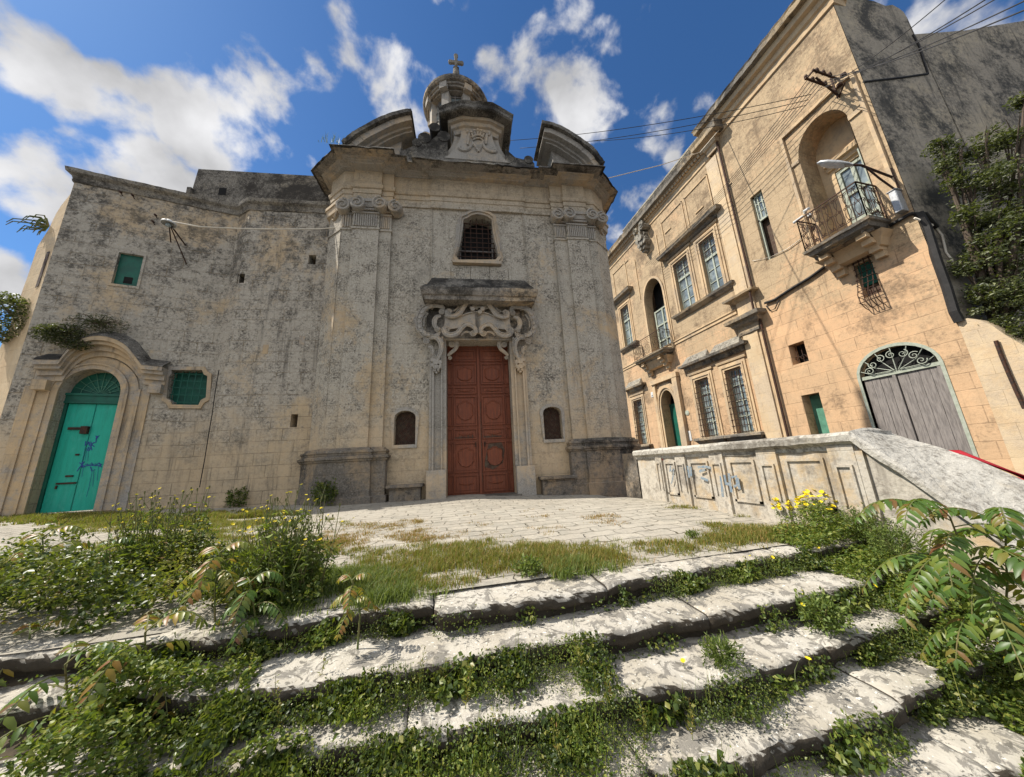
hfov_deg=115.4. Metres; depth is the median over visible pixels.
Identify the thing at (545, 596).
stone step
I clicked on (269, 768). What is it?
creeping plants
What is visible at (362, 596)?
sapling
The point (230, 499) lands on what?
shrub
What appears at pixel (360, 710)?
herbs
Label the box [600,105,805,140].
cable
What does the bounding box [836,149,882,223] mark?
balcony door
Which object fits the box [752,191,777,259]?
window
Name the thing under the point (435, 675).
thin weeds
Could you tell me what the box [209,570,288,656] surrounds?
sapling
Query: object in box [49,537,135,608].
sapling
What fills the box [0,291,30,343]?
wall plant
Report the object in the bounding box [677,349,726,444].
window
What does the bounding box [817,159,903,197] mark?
street lamp
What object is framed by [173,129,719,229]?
cable
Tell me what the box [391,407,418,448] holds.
window
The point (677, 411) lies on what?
door
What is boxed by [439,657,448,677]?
weed stalk
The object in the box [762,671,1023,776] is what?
stone step
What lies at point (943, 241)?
cable
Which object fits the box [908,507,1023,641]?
sapling
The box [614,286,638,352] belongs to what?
window
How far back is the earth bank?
1.48 m
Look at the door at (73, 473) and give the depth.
7.28 m
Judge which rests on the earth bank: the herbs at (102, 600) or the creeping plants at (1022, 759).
the creeping plants at (1022, 759)
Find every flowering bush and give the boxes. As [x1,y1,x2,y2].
[771,497,792,522]
[793,488,840,526]
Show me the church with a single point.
(469, 340)
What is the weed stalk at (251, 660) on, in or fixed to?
on the stone step at (657, 674)
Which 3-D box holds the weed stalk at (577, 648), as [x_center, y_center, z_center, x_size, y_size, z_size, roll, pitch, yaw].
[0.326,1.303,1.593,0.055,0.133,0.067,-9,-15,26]
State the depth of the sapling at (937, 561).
1.78 m
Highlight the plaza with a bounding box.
[0,494,848,654]
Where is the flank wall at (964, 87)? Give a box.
[833,0,1023,361]
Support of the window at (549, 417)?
in the church
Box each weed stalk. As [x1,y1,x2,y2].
[248,648,257,675]
[270,673,285,728]
[317,642,329,674]
[416,646,425,697]
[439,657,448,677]
[462,663,474,708]
[491,705,505,757]
[549,717,564,776]
[571,639,584,667]
[600,666,613,709]
[636,697,649,745]
[684,697,695,739]
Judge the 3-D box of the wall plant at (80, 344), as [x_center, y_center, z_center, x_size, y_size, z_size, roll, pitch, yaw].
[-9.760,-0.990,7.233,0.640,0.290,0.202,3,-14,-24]
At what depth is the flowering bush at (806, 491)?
3.36 m
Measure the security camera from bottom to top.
0.320 m
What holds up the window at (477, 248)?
in the church
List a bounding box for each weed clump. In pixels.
[511,552,543,577]
[562,566,580,579]
[685,528,699,537]
[831,502,898,543]
[856,515,932,565]
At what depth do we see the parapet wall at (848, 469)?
3.25 m
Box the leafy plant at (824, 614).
[790,586,858,638]
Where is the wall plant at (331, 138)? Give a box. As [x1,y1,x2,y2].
[318,130,363,143]
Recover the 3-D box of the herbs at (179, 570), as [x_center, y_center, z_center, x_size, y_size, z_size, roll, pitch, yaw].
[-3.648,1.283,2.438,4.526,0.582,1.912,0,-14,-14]
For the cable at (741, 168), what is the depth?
12.81 m
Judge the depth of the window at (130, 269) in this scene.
8.17 m
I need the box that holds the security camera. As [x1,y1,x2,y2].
[793,207,810,223]
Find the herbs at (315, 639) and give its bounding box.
[82,541,881,681]
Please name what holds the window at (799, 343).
in the palazzo
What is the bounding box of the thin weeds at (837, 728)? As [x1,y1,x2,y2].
[460,644,1017,776]
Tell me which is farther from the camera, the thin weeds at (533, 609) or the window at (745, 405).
the window at (745, 405)
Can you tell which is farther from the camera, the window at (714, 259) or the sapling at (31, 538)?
the window at (714, 259)
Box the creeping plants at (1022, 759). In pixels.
[1020,750,1023,766]
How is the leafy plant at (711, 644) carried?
on the stone step at (657, 674)
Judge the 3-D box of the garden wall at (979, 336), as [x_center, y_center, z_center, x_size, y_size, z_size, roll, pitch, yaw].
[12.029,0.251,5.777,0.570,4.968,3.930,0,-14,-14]
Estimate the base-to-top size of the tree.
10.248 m
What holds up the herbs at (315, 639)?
on the stone step at (713, 610)
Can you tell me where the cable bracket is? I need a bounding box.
[804,67,846,97]
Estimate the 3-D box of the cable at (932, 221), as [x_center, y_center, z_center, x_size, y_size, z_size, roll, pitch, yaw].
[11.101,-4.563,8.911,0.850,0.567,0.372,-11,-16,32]
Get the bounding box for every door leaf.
[447,346,481,495]
[478,346,513,493]
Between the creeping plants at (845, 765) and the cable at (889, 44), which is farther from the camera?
the cable at (889, 44)
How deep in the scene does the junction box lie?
9.02 m
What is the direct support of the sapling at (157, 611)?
on the earth bank
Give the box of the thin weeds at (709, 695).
[77,596,970,776]
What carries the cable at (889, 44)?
attached to the cable bracket
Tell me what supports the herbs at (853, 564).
on the earth bank
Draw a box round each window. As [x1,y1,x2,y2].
[107,250,146,288]
[161,367,211,408]
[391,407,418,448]
[452,210,502,266]
[540,403,564,442]
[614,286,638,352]
[625,378,652,449]
[656,230,702,320]
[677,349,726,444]
[678,203,733,304]
[705,336,764,441]
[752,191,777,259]
[794,343,806,362]
[852,256,885,309]
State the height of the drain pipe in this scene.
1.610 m
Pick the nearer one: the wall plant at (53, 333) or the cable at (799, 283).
the wall plant at (53, 333)
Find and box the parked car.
[946,450,1023,478]
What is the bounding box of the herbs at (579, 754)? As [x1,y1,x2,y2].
[111,608,963,776]
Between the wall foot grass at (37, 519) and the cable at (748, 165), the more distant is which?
the cable at (748, 165)
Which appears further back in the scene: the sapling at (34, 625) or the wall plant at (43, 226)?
the wall plant at (43, 226)
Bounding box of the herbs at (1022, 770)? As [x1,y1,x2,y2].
[1017,763,1023,776]
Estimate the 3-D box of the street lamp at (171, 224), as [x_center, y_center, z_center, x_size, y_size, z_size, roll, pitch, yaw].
[-8.699,-3.765,8.348,0.435,0.740,1.058,6,-16,-33]
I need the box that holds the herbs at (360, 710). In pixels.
[62,573,928,758]
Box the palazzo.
[607,0,1017,476]
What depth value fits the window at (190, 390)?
8.19 m
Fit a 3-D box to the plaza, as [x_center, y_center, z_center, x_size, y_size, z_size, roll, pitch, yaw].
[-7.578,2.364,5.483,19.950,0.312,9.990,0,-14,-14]
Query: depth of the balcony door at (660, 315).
19.23 m
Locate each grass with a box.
[0,507,298,526]
[38,497,838,598]
[219,551,625,630]
[305,508,622,554]
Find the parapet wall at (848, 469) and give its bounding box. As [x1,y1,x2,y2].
[622,428,1023,630]
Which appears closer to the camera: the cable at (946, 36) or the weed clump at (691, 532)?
the weed clump at (691, 532)
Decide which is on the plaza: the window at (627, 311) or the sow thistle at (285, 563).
the sow thistle at (285, 563)
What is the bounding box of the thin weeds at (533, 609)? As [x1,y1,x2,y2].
[77,539,880,677]
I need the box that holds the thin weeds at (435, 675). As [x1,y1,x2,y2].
[22,569,919,775]
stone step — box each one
[0,537,868,677]
[0,558,920,727]
[0,593,965,776]
[342,627,1019,776]
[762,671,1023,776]
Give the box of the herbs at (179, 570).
[0,520,315,627]
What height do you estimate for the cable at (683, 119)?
3.448 m
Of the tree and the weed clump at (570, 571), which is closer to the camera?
the weed clump at (570, 571)
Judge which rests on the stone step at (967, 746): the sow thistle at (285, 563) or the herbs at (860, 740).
the herbs at (860, 740)
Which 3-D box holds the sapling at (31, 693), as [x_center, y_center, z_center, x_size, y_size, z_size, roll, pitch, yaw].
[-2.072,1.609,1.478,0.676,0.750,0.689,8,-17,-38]
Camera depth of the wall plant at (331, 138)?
9.12 m
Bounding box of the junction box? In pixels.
[886,188,908,213]
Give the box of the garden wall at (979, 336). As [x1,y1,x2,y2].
[957,318,1023,477]
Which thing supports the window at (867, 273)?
in the palazzo
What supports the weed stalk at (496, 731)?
on the stone step at (887, 689)
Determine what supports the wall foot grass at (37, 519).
on the plaza
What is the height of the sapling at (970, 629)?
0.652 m
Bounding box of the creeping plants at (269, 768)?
[93,597,970,776]
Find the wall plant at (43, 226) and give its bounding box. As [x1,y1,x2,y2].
[5,214,49,234]
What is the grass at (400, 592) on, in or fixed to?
on the plaza
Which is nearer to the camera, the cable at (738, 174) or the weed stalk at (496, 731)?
the weed stalk at (496, 731)
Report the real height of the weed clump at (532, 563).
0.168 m
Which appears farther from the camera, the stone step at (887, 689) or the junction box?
the junction box
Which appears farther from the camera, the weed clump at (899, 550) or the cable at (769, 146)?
the cable at (769, 146)
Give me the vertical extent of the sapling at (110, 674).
0.738 m
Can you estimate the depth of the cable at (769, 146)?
12.38 m
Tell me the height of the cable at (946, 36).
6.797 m
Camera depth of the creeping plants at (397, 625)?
1.98 m
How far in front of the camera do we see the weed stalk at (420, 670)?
1.66 m
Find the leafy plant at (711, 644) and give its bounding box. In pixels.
[698,631,747,673]
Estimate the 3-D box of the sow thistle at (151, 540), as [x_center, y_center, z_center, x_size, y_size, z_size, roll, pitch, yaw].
[-2.813,1.203,2.609,1.145,0.784,0.773,0,-14,-14]
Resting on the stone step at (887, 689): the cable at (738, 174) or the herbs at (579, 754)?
the herbs at (579, 754)
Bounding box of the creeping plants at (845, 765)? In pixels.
[643,650,1023,776]
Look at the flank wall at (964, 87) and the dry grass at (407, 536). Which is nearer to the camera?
the dry grass at (407, 536)
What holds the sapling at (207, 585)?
on the plaza
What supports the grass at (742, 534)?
on the plaza
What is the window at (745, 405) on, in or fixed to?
in the palazzo
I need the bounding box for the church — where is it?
[295,53,640,505]
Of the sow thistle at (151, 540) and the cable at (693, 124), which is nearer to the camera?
the sow thistle at (151, 540)
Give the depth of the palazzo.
11.93 m
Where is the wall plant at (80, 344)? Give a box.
[53,339,94,350]
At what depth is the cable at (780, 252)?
12.22 m
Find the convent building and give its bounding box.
[0,166,330,516]
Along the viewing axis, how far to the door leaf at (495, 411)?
8.68 m
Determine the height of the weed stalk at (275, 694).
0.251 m
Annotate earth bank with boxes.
[0,593,1016,776]
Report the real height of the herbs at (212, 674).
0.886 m
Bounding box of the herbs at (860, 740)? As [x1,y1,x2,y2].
[676,652,1023,776]
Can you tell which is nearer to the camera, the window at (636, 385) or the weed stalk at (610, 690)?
the weed stalk at (610, 690)
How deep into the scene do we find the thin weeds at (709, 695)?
1.42 m
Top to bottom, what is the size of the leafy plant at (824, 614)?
0.283 m
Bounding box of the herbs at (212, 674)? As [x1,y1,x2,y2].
[0,639,315,776]
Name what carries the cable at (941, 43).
attached to the cable bracket
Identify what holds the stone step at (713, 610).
on the earth bank
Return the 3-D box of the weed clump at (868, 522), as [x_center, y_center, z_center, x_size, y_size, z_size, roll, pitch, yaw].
[3.189,1.226,2.954,0.390,0.370,0.403,-13,-16,36]
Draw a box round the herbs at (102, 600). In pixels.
[0,512,323,636]
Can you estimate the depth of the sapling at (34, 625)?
1.84 m
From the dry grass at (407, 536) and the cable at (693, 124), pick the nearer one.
the dry grass at (407, 536)
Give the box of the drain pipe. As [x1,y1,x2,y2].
[993,340,1023,408]
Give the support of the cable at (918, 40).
attached to the cable bracket
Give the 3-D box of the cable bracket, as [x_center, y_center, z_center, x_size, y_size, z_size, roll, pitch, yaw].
[10.117,-9.954,10.356,1.165,1.000,0.585,0,-14,-14]
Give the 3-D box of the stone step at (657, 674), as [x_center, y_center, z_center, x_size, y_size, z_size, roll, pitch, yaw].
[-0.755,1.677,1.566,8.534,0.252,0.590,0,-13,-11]
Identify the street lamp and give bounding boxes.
[160,219,186,263]
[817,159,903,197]
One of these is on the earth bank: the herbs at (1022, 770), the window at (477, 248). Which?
the herbs at (1022, 770)
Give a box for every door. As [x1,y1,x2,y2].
[35,373,120,513]
[649,372,690,447]
[654,305,670,347]
[809,394,829,433]
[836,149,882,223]
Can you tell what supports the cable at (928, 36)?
attached to the cable bracket
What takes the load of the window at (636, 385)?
in the palazzo
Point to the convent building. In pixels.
(199, 373)
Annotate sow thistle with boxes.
[77,486,231,595]
[183,484,354,618]
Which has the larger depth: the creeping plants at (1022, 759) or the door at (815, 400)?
the door at (815, 400)
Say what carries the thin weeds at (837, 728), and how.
on the stone step at (967, 746)
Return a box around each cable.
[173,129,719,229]
[511,94,810,140]
[526,99,808,147]
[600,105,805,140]
[646,81,806,263]
[648,82,809,263]
[650,83,812,263]
[652,84,815,263]
[654,85,818,263]
[657,86,821,262]
[753,239,800,260]
[764,266,825,303]
[817,0,944,91]
[821,0,984,87]
[825,0,993,83]
[826,1,1023,80]
[830,10,1023,76]
[889,212,939,228]
[913,217,954,263]
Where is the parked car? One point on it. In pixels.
(963, 453)
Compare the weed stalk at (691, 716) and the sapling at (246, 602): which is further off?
the sapling at (246, 602)
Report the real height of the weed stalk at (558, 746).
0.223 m
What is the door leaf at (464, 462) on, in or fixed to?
in the church
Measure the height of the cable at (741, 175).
0.885 m
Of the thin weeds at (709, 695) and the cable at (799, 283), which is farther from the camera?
the cable at (799, 283)
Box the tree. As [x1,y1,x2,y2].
[919,91,1023,341]
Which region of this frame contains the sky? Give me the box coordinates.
[0,0,1023,346]
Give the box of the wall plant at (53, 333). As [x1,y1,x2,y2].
[28,322,90,344]
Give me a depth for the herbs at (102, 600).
2.03 m
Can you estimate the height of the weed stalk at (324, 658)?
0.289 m
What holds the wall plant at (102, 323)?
attached to the convent building
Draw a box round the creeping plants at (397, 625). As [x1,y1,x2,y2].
[0,539,877,685]
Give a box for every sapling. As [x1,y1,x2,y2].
[0,525,97,598]
[0,616,86,686]
[0,641,131,761]
[22,611,208,772]
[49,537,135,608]
[139,607,186,627]
[169,541,263,621]
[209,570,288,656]
[327,573,383,649]
[854,498,1023,680]
[900,581,1023,670]
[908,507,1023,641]
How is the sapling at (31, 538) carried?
on the plaza
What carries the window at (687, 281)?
in the palazzo
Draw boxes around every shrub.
[224,486,249,507]
[310,478,338,506]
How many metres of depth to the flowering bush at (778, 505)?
3.69 m
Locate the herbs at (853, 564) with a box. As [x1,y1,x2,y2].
[768,496,1023,735]
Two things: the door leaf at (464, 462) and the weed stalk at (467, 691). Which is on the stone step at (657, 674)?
the weed stalk at (467, 691)
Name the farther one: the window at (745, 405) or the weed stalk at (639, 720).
the window at (745, 405)
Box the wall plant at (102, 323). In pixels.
[62,312,129,333]
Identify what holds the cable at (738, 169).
attached to the cable bracket
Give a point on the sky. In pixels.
(158, 93)
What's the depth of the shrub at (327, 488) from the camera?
7.05 m

